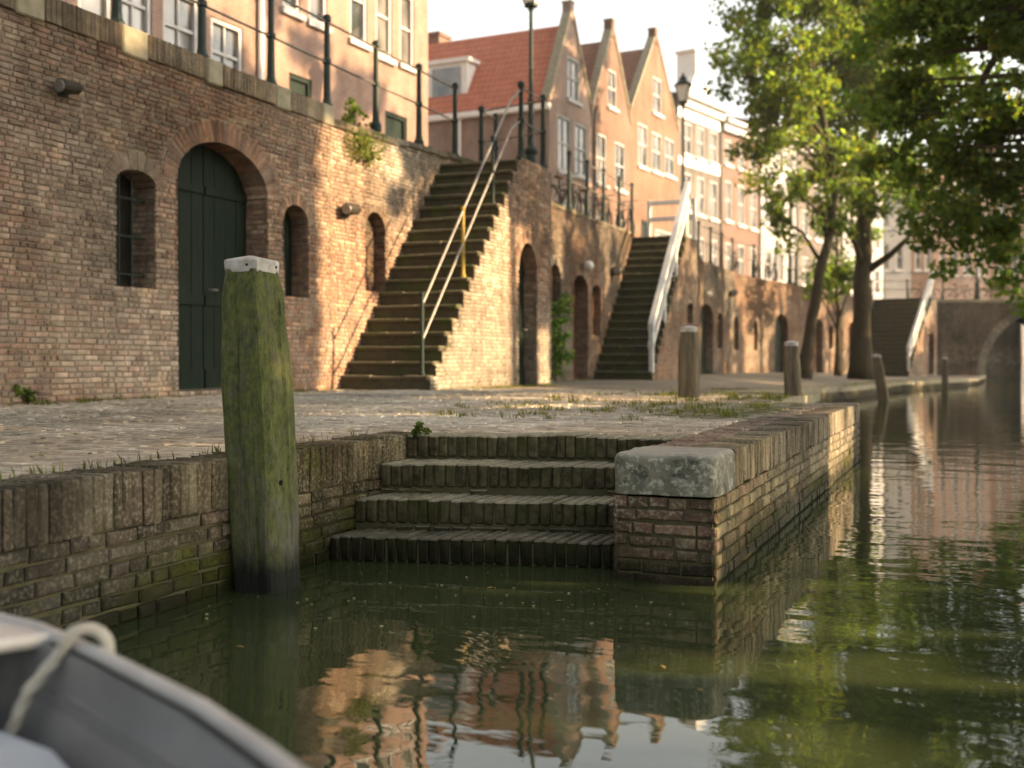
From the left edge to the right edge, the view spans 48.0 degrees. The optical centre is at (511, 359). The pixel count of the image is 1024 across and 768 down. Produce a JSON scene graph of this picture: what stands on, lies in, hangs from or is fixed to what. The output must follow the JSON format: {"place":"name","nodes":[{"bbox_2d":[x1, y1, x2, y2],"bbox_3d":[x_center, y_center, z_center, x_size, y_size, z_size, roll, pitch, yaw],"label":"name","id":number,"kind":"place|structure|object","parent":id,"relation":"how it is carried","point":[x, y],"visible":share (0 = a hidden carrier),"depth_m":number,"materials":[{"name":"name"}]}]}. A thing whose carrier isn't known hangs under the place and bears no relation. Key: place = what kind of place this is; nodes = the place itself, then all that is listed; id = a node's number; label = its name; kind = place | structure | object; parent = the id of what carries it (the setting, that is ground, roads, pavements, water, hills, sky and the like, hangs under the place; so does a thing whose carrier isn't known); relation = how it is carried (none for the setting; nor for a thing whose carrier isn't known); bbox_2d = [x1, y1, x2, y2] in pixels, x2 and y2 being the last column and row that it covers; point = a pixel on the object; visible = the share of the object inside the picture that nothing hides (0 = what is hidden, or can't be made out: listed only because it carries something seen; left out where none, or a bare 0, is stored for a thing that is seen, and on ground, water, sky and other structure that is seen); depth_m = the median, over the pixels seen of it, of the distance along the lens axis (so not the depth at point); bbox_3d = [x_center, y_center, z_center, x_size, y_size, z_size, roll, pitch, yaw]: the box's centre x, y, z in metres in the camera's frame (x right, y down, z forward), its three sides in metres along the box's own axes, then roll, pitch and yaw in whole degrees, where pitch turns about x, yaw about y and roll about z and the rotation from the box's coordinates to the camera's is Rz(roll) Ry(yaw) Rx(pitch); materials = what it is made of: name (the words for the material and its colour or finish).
{"place":"outdoors","nodes":[
{"label":"outdoors","id":0,"kind":"place"},
{"bbox_2d":[0,388,810,478],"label":"quay deck","id":1,"kind":"structure","parent":0,"point":[372,411],"depth_m":8.35,"materials":[{"name":"stone"}]},
{"bbox_2d":[11,383,36,404],"bbox_3d":[-4.680,0.332,11.035,0.239,0.243,0.261,0,0,22],"label":"weed","id":2,"kind":"object","parent":1,"relation":"on","point":[25,391],"visible":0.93,"depth_m":11.04,"materials":[{"name":"green plant"}]},
{"bbox_2d":[3,382,767,457],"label":"leaf litter","id":3,"kind":"object","parent":1,"relation":"on","point":[351,422],"visible":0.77,"depth_m":9.18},
{"bbox_2d":[340,159,522,389],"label":"stone stairs","id":4,"kind":"structure","parent":1,"relation":"on","point":[387,356],"depth_m":17.64,"materials":[{"name":"stone"}]},
{"bbox_2d":[419,90,520,374],"bbox_3d":[-0.586,-2.197,17.863,0.113,4.834,3.708,0,0,22],"label":"pipe handrail","id":5,"kind":"object","parent":4,"relation":"on","point":[461,250],"visible":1,"depth_m":17.46,"materials":[{"name":"grey metal"}]},
{"bbox_2d":[678,326,699,397],"bbox_3d":[2.029,0.287,13.182,0.227,1.366,0.228,0,0,22],"label":"mooring post","id":6,"kind":"object","parent":1,"relation":"on","point":[689,368],"visible":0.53,"depth_m":13.09,"materials":[{"name":"brown wood"}]},
{"bbox_2d":[783,341,801,395],"bbox_3d":[3.387,0.368,13.858,0.214,1.204,0.194,0,0,22],"label":"mooring post","id":7,"kind":"object","parent":1,"relation":"on","point":[792,374],"visible":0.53,"depth_m":13.78,"materials":[{"name":"brown wood"}]},
{"bbox_2d":[0,364,1023,767],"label":"water","id":8,"kind":"structure","parent":0,"point":[872,610],"depth_m":4.04,"materials":[{"name":"green liquid"}]},
{"bbox_2d":[0,613,303,767],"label":"boat","id":9,"kind":"object","parent":8,"relation":"on","point":[91,705],"visible":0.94,"depth_m":1.89,"materials":[{"name":"metal"}]},
{"bbox_2d":[3,622,114,736],"bbox_3d":[-0.994,0.658,1.964,0.611,0.375,0.127,0,0,-24],"label":"mooring rope","id":10,"kind":"object","parent":9,"relation":"on","point":[102,635],"visible":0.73,"depth_m":2.05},
{"bbox_2d":[0,431,423,631],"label":"quay wall","id":11,"kind":"structure","parent":8,"relation":"in","point":[153,563],"depth_m":4.48,"materials":[{"name":"brick"}]},
{"bbox_2d":[221,256,299,593],"bbox_3d":[-1.087,0.571,5.043,0.322,2.059,0.258,0,0,22],"label":"mooring post","id":12,"kind":"object","parent":8,"relation":"in","point":[258,408],"visible":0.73,"depth_m":4.95,"materials":[{"name":"green wood"}]},
{"bbox_2d":[331,431,702,567],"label":"water steps","id":13,"kind":"structure","parent":8,"relation":"in","point":[538,499],"depth_m":5.97,"materials":[{"name":"brick"}]},
{"bbox_2d":[410,421,431,439],"bbox_3d":[-0.523,0.397,6.504,0.101,0.113,0.189,0,0,11],"label":"weed","id":14,"kind":"object","parent":13,"relation":"on","point":[417,430],"visible":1,"depth_m":6.48,"materials":[{"name":"green plant"}]},
{"bbox_2d":[613,403,860,586],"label":"quay wall","id":15,"kind":"structure","parent":8,"relation":"in","point":[799,457],"depth_m":5.37,"materials":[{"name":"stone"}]},
{"bbox_2d":[703,391,819,402],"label":"quay wall","id":16,"kind":"structure","parent":8,"relation":"in","point":[811,397],"depth_m":14.20,"materials":[{"name":"brick"}]},
{"bbox_2d":[700,375,985,402],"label":"quay wall","id":17,"kind":"structure","parent":8,"relation":"in","point":[832,394],"depth_m":31.59,"materials":[{"name":"brick"}]},
{"bbox_2d":[872,354,889,400],"bbox_3d":[9.036,0.678,28.063,0.492,1.644,0.262,0,0,22],"label":"mooring post","id":18,"kind":"object","parent":8,"relation":"in","point":[880,382],"visible":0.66,"depth_m":27.97,"materials":[{"name":"brown wood"}]},
{"bbox_2d":[779,299,1023,375],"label":"arched bridge","id":19,"kind":"structure","parent":8,"relation":"in","point":[969,331],"depth_m":58.00,"materials":[{"name":"brick"}]},
{"bbox_2d":[871,279,1023,298],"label":"iron railing","id":20,"kind":"object","parent":19,"relation":"on","point":[943,289],"visible":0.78,"depth_m":58.16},
{"bbox_2d":[942,357,947,392],"bbox_3d":[13.121,0.708,34.848,0.193,1.584,0.194,0,0,22],"label":"mooring post","id":21,"kind":"object","parent":8,"relation":"in","point":[944,374],"visible":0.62,"depth_m":34.77,"materials":[{"name":"brown wood"}]},
{"bbox_2d":[985,321,1020,375],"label":"canal wall","id":22,"kind":"structure","parent":8,"relation":"in","point":[1004,357],"depth_m":72.50,"materials":[{"name":"brick"}]},
{"bbox_2d":[187,74,874,315],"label":"street","id":23,"kind":"structure","parent":0,"point":[575,286],"depth_m":46.24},
{"bbox_2d":[62,0,427,145],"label":"canal house","id":24,"kind":"structure","parent":23,"relation":"on","point":[398,29],"depth_m":24.87,"materials":[{"name":"brown brick"}]},
{"bbox_2d":[78,0,110,18],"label":"window","id":25,"kind":"structure","parent":24,"relation":"in","point":[100,7],"depth_m":19.32,"materials":[{"name":"white glass"}]},
{"bbox_2d":[122,0,150,34],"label":"window","id":26,"kind":"structure","parent":24,"relation":"in","point":[136,14],"depth_m":20.13,"materials":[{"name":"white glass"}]},
{"bbox_2d":[163,0,197,52],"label":"window","id":27,"kind":"structure","parent":24,"relation":"in","point":[180,17],"depth_m":21.12,"materials":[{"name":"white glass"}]},
{"bbox_2d":[211,17,241,70],"bbox_3d":[-5.495,-5.776,22.114,0.230,1.436,1.112,0,0,26],"label":"window","id":28,"kind":"structure","parent":24,"relation":"in","point":[226,38],"depth_m":22.22,"materials":[{"name":"white glass"}]},
{"bbox_2d":[280,0,305,21],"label":"window","id":29,"kind":"structure","parent":24,"relation":"in","point":[288,9],"depth_m":23.95,"materials":[{"name":"white glass"}]},
{"bbox_2d":[289,73,310,97],"bbox_3d":[-4.529,-4.601,24.247,0.120,2.743,0.803,0,0,26],"label":"window","id":30,"kind":"structure","parent":24,"relation":"in","point":[302,86],"depth_m":24.32,"materials":[{"name":"green paint"}]},
{"bbox_2d":[306,0,332,34],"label":"window","id":31,"kind":"structure","parent":24,"relation":"in","point":[317,7],"depth_m":24.84,"materials":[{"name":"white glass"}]},
{"bbox_2d":[348,0,371,51],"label":"window","id":32,"kind":"structure","parent":24,"relation":"in","point":[357,8],"depth_m":26.30,"materials":[{"name":"white glass"}]},
{"bbox_2d":[376,0,396,66],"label":"window","id":33,"kind":"structure","parent":24,"relation":"in","point":[383,7],"depth_m":27.33,"materials":[{"name":"white glass"}]},
{"bbox_2d":[385,111,405,140],"bbox_3d":[-2.864,-4.570,27.672,0.120,2.679,1.001,0,0,26],"label":"door","id":34,"kind":"structure","parent":24,"relation":"in","point":[395,125],"depth_m":27.74,"materials":[{"name":"green paint"}]},
{"bbox_2d":[398,0,416,74],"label":"window","id":35,"kind":"structure","parent":24,"relation":"in","point":[406,6],"depth_m":28.23,"materials":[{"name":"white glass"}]},
{"bbox_2d":[428,0,593,215],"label":"canal house","id":36,"kind":"structure","parent":23,"relation":"on","point":[488,72],"depth_m":42.23,"materials":[{"name":"pink brick"}]},
{"bbox_2d":[557,113,574,177],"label":"window","id":37,"kind":"structure","parent":36,"relation":"in","point":[564,123],"depth_m":41.77,"materials":[{"name":"white glass"}]},
{"bbox_2d":[566,55,582,107],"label":"window","id":38,"kind":"structure","parent":36,"relation":"in","point":[572,97],"depth_m":42.59,"materials":[{"name":"white glass"}]},
{"bbox_2d":[575,122,590,181],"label":"window","id":39,"kind":"structure","parent":36,"relation":"in","point":[580,130],"depth_m":43.22,"materials":[{"name":"white glass"}]},
{"bbox_2d":[428,18,632,284],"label":"canal house","id":40,"kind":"structure","parent":23,"relation":"on","point":[612,122],"depth_m":45.69,"materials":[{"name":"orange brick"}]},
{"bbox_2d":[596,132,609,188],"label":"window","id":41,"kind":"structure","parent":40,"relation":"in","point":[601,139],"depth_m":44.87,"materials":[{"name":"white glass"}]},
{"bbox_2d":[607,68,619,113],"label":"window","id":42,"kind":"structure","parent":40,"relation":"in","point":[611,105],"depth_m":45.96,"materials":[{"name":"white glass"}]},
{"bbox_2d":[614,141,627,194],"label":"window","id":43,"kind":"structure","parent":40,"relation":"in","point":[619,148],"depth_m":46.71,"materials":[{"name":"white glass"}]},
{"bbox_2d":[523,0,539,163],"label":"street lamp","id":44,"kind":"object","parent":23,"relation":"on","point":[531,151],"visible":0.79,"depth_m":23.95,"materials":[{"name":"black metal"}]},
{"bbox_2d":[551,173,581,212],"bbox_3d":[1.216,-3.876,26.923,0.580,1.084,1.722,0,0,32],"label":"bicycle","id":45,"kind":"object","parent":23,"relation":"on","point":[558,177],"visible":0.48,"depth_m":26.79,"materials":[{"name":"black metal"}]},
{"bbox_2d":[561,180,584,212],"bbox_3d":[1.521,-3.876,27.977,0.581,1.084,1.722,0,0,23],"label":"bicycle","id":46,"kind":"object","parent":23,"relation":"on","point":[565,191],"visible":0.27,"depth_m":28.09,"materials":[{"name":"black metal"}]},
{"bbox_2d":[573,186,606,220],"bbox_3d":[1.967,-3.876,29.067,0.581,1.084,1.722,0,0,33],"label":"bicycle","id":47,"kind":"object","parent":23,"relation":"on","point":[596,196],"visible":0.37,"depth_m":29.27,"materials":[{"name":"black metal"}]},
{"bbox_2d":[615,200,637,230],"bbox_3d":[3.117,-3.876,31.569,0.581,1.084,1.722,0,0,23],"label":"bicycle","id":48,"kind":"object","parent":23,"relation":"on","point":[623,220],"visible":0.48,"depth_m":31.46,"materials":[{"name":"black metal"}]},
{"bbox_2d":[594,48,729,294],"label":"canal house","id":49,"kind":"structure","parent":23,"relation":"on","point":[704,116],"depth_m":54.58,"materials":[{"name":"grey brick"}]},
{"bbox_2d":[684,122,694,158],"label":"window","id":50,"kind":"structure","parent":49,"relation":"in","point":[687,127],"depth_m":53.53,"materials":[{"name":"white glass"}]},
{"bbox_2d":[696,126,707,162],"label":"window","id":51,"kind":"structure","parent":49,"relation":"in","point":[700,131],"depth_m":54.67,"materials":[{"name":"white glass"}]},
{"bbox_2d":[697,176,707,218],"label":"window","id":52,"kind":"structure","parent":49,"relation":"in","point":[700,181],"depth_m":54.73,"materials":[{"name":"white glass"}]},
{"bbox_2d":[709,130,719,167],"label":"window","id":53,"kind":"structure","parent":49,"relation":"in","point":[713,135],"depth_m":55.84,"materials":[{"name":"white glass"}]},
{"bbox_2d":[709,181,719,222],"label":"window","id":54,"kind":"structure","parent":49,"relation":"in","point":[713,185],"depth_m":55.86,"materials":[{"name":"white glass"}]},
{"bbox_2d":[673,73,691,235],"bbox_3d":[5.353,-6.156,36.000,0.573,5.653,0.573,0,0,44],"label":"street lamp","id":55,"kind":"object","parent":23,"relation":"on","point":[682,85],"visible":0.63,"depth_m":35.92,"materials":[{"name":"black metal"}]},
{"bbox_2d":[722,117,767,278],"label":"canal house","id":56,"kind":"structure","parent":23,"relation":"on","point":[741,216],"depth_m":57.91,"materials":[{"name":"brick"}]},
{"bbox_2d":[725,242,730,269],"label":"window","id":57,"kind":"structure","parent":56,"relation":"in","point":[727,245],"depth_m":57.23,"materials":[{"name":"white glass"}]},
{"bbox_2d":[724,180,733,223],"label":"window","id":58,"kind":"structure","parent":56,"relation":"in","point":[727,183],"depth_m":57.23,"materials":[{"name":"white glass"}]},
{"bbox_2d":[737,185,746,228],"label":"window","id":59,"kind":"structure","parent":56,"relation":"in","point":[740,224],"depth_m":58.46,"materials":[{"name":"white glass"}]},
{"bbox_2d":[749,189,758,232],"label":"window","id":60,"kind":"structure","parent":56,"relation":"in","point":[752,200],"depth_m":59.64,"materials":[{"name":"white glass"}]},
{"bbox_2d":[697,221,816,284],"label":"iron railing","id":61,"kind":"object","parent":23,"relation":"on","point":[731,254],"visible":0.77,"depth_m":43.99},
{"bbox_2d":[726,116,797,282],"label":"canal house","id":62,"kind":"structure","parent":23,"relation":"on","point":[768,240],"depth_m":62.37,"materials":[{"name":"white paint"}]},
{"bbox_2d":[777,254,785,282],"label":"window","id":63,"kind":"structure","parent":62,"relation":"in","point":[779,257],"depth_m":62.55,"materials":[{"name":"white glass"}]},
{"bbox_2d":[784,171,792,283],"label":"street lamp","id":64,"kind":"object","parent":23,"relation":"on","point":[789,275],"visible":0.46,"depth_m":51.93,"materials":[{"name":"black metal"}]},
{"bbox_2d":[798,141,845,290],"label":"canal house","id":65,"kind":"structure","parent":23,"relation":"on","point":[805,252],"depth_m":65.49,"materials":[{"name":"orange brick"}]},
{"bbox_2d":[843,166,887,298],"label":"canal house","id":66,"kind":"structure","parent":23,"relation":"on","point":[878,274],"depth_m":74.40,"materials":[{"name":"white paint"}]},
{"bbox_2d":[873,270,881,296],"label":"window","id":67,"kind":"structure","parent":66,"relation":"in","point":[877,272],"depth_m":74.42,"materials":[{"name":"white glass"}]},
{"bbox_2d":[885,177,910,298],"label":"canal house","id":68,"kind":"structure","parent":23,"relation":"on","point":[897,269],"depth_m":84.00,"materials":[{"name":"white paint"}]},
{"bbox_2d":[895,244,904,271],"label":"window","id":69,"kind":"structure","parent":68,"relation":"in","point":[899,255],"depth_m":84.07,"materials":[{"name":"white glass"}]},
{"bbox_2d":[892,147,933,297],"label":"canal house","id":70,"kind":"structure","parent":23,"relation":"on","point":[920,269],"depth_m":84.00,"materials":[{"name":"beige brick"}]},
{"bbox_2d":[928,169,989,298],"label":"canal house","id":71,"kind":"structure","parent":23,"relation":"on","point":[960,278],"depth_m":86.00,"materials":[{"name":"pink brick"}]},
{"bbox_2d":[986,149,1023,324],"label":"canal house","id":72,"kind":"structure","parent":23,"relation":"on","point":[1007,266],"depth_m":86.00,"materials":[{"name":"brick"}]},
{"bbox_2d":[405,389,806,420],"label":"grass","id":73,"kind":"structure","parent":0,"point":[734,395],"depth_m":10.63,"materials":[{"name":"green plant"}]},
{"bbox_2d":[619,27,679,236],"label":"canal house","id":74,"kind":"structure","parent":0,"point":[655,130],"depth_m":49.88,"materials":[{"name":"orange brick"}]},
{"bbox_2d":[637,122,650,171],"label":"window","id":75,"kind":"structure","parent":74,"relation":"in","point":[642,129],"depth_m":48.95,"materials":[{"name":"white glass"}]},
{"bbox_2d":[651,131,664,176],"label":"window","id":76,"kind":"structure","parent":74,"relation":"in","point":[656,138],"depth_m":50.35,"materials":[{"name":"white glass"}]},
{"bbox_2d":[652,76,664,119],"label":"window","id":77,"kind":"structure","parent":74,"relation":"in","point":[656,111],"depth_m":50.46,"materials":[{"name":"white glass"}]},
{"bbox_2d":[665,137,677,180],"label":"window","id":78,"kind":"structure","parent":74,"relation":"in","point":[669,144],"depth_m":51.89,"materials":[{"name":"white glass"}]},
{"bbox_2d":[428,0,1023,363],"label":"sky","id":79,"kind":"structure","parent":0,"point":[681,24],"materials":[{"name":"white"}]},
{"bbox_2d":[478,373,975,391],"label":"quay path","id":80,"kind":"structure","parent":0,"point":[754,381],"depth_m":28.05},
{"bbox_2d":[0,0,473,405],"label":"canal wall","id":81,"kind":"structure","parent":80,"relation":"on","point":[148,185],"depth_m":12.97,"materials":[{"name":"brick"}]},
{"bbox_2d":[54,78,82,97],"bbox_3d":[-4.437,-2.719,11.483,0.191,0.164,0.289,0,0,22],"label":"wall lamp","id":82,"kind":"object","parent":81,"relation":"attached to","point":[63,87],"visible":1,"depth_m":11.39,"materials":[{"name":"grey metal"}]},
{"bbox_2d":[177,145,246,389],"bbox_3d":[-3.790,-1.145,14.179,0.122,2.997,1.814,0,0,22],"label":"cellar door","id":83,"kind":"structure","parent":81,"relation":"in","point":[211,197],"depth_m":14.22,"materials":[{"name":"green paint"}]},
{"bbox_2d":[111,0,459,155],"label":"iron railing","id":84,"kind":"object","parent":81,"relation":"on","point":[117,16],"visible":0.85,"depth_m":16.46,"materials":[{"name":"metal"}]},
{"bbox_2d":[342,203,360,216],"bbox_3d":[-2.333,-2.175,16.656,0.230,0.197,0.347,0,0,22],"label":"wall lamp","id":85,"kind":"object","parent":81,"relation":"attached to","point":[348,209],"visible":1,"depth_m":16.52,"materials":[{"name":"grey metal"}]},
{"bbox_2d":[341,97,372,126],"bbox_3d":[-2.415,-3.767,17.695,0.454,0.584,0.455,0,0,22],"label":"wall plant","id":86,"kind":"object","parent":81,"relation":"on","point":[348,116],"depth_m":17.69,"materials":[{"name":"green plant"}]},
{"bbox_2d":[341,127,386,167],"bbox_3d":[-2.260,-3.155,17.023,0.610,0.563,0.961,0,0,22],"label":"wall plant","id":87,"kind":"object","parent":81,"relation":"on","point":[364,148],"depth_m":17.00,"materials":[{"name":"green plant"}]},
{"bbox_2d":[0,378,934,481],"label":"grass","id":88,"kind":"structure","parent":80,"relation":"on","point":[216,449],"depth_m":11.66,"materials":[{"name":"green plant"}]},
{"bbox_2d":[429,157,551,389],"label":"stair wall","id":89,"kind":"structure","parent":80,"relation":"on","point":[502,337],"depth_m":18.96,"materials":[{"name":"brick"}]},
{"bbox_2d":[478,80,547,168],"bbox_3d":[0.039,-4.050,20.879,0.903,1.400,2.737,0,0,-21],"label":"iron railing","id":90,"kind":"object","parent":89,"relation":"on","point":[521,119],"visible":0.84,"depth_m":20.51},
{"bbox_2d":[519,256,527,384],"bbox_3d":[0.070,-0.775,19.671,0.122,2.435,0.850,0,0,22],"label":"cellar door","id":91,"kind":"structure","parent":89,"relation":"in","point":[521,271],"depth_m":19.98,"materials":[{"name":"green paint"}]},
{"bbox_2d":[551,202,635,380],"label":"canal wall","id":92,"kind":"structure","parent":80,"relation":"on","point":[579,239],"depth_m":27.29,"materials":[{"name":"brick"}]},
{"bbox_2d":[551,292,575,381],"bbox_3d":[0.908,-0.468,24.233,0.834,1.981,1.112,0,0,22],"label":"climbing plant","id":93,"kind":"object","parent":92,"relation":"attached to","point":[558,338],"visible":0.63,"depth_m":24.15,"materials":[{"name":"green plant"}]},
{"bbox_2d":[573,284,576,378],"bbox_3d":[1.343,-0.766,26.822,0.122,2.416,1.095,0,0,22],"label":"cellar door","id":94,"kind":"structure","parent":92,"relation":"in","point":[574,289],"depth_m":27.23,"materials":[{"name":"brown paint"}]},
{"bbox_2d":[566,150,634,232],"bbox_3d":[2.278,-4.085,28.738,0.176,1.430,5.379,0,0,22],"label":"iron railing","id":95,"kind":"object","parent":92,"relation":"on","point":[586,162],"visible":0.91,"depth_m":28.70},
{"bbox_2d":[594,235,687,379],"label":"stone stairs","id":96,"kind":"structure","parent":80,"relation":"on","point":[625,345],"depth_m":28.79,"materials":[{"name":"stone"}]},
{"bbox_2d":[647,181,696,372],"bbox_3d":[3.562,-2.234,29.602,1.398,5.066,4.619,0,0,22],"label":"white handrail","id":97,"kind":"object","parent":96,"relation":"on","point":[681,218],"visible":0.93,"depth_m":29.34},
{"bbox_2d":[652,237,697,379],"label":"stair wall","id":98,"kind":"structure","parent":80,"relation":"on","point":[683,311],"depth_m":29.62,"materials":[{"name":"brick"}]},
{"bbox_2d":[697,259,874,373],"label":"canal wall","id":99,"kind":"structure","parent":80,"relation":"on","point":[745,330],"depth_m":46.10,"materials":[{"name":"brick"}]},
{"bbox_2d":[700,307,705,373],"bbox_3d":[6.414,-0.667,39.444,0.062,2.497,1.899,0,0,22],"label":"cellar door","id":100,"kind":"structure","parent":99,"relation":"in","point":[703,315],"depth_m":39.95,"materials":[{"name":"green paint"}]},
{"bbox_2d":[775,316,781,372],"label":"cellar door","id":101,"kind":"structure","parent":99,"relation":"in","point":[778,326],"depth_m":48.50,"materials":[{"name":"green paint"}]},
{"bbox_2d":[699,0,888,378],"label":"tree","id":102,"kind":"object","parent":80,"relation":"on","point":[769,105],"visible":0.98,"depth_m":36.13,"materials":[{"name":"green plant"}]},
{"bbox_2d":[794,196,885,375],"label":"tree","id":103,"kind":"object","parent":80,"relation":"on","point":[829,287],"visible":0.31,"depth_m":45.85,"materials":[{"name":"green plant"}]},
{"bbox_2d":[787,0,982,379],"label":"tree","id":104,"kind":"object","parent":80,"relation":"on","point":[863,196],"visible":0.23,"depth_m":40.28,"materials":[{"name":"green plant"}]},
{"bbox_2d":[871,297,931,375],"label":"stone stairs","id":105,"kind":"structure","parent":80,"relation":"on","point":[892,322],"depth_m":55.12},
{"bbox_2d":[906,271,933,370],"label":"white handrail","id":106,"kind":"object","parent":105,"relation":"on","point":[928,292],"visible":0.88,"depth_m":54.03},
{"bbox_2d":[909,297,936,376],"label":"stair wall","id":107,"kind":"structure","parent":80,"relation":"on","point":[924,363],"depth_m":55.16,"materials":[{"name":"brick"}]},
{"bbox_2d":[834,0,1023,317],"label":"tree","id":108,"kind":"object","parent":80,"relation":"on","point":[1000,118],"visible":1,"depth_m":22.12,"materials":[{"name":"green plant"}]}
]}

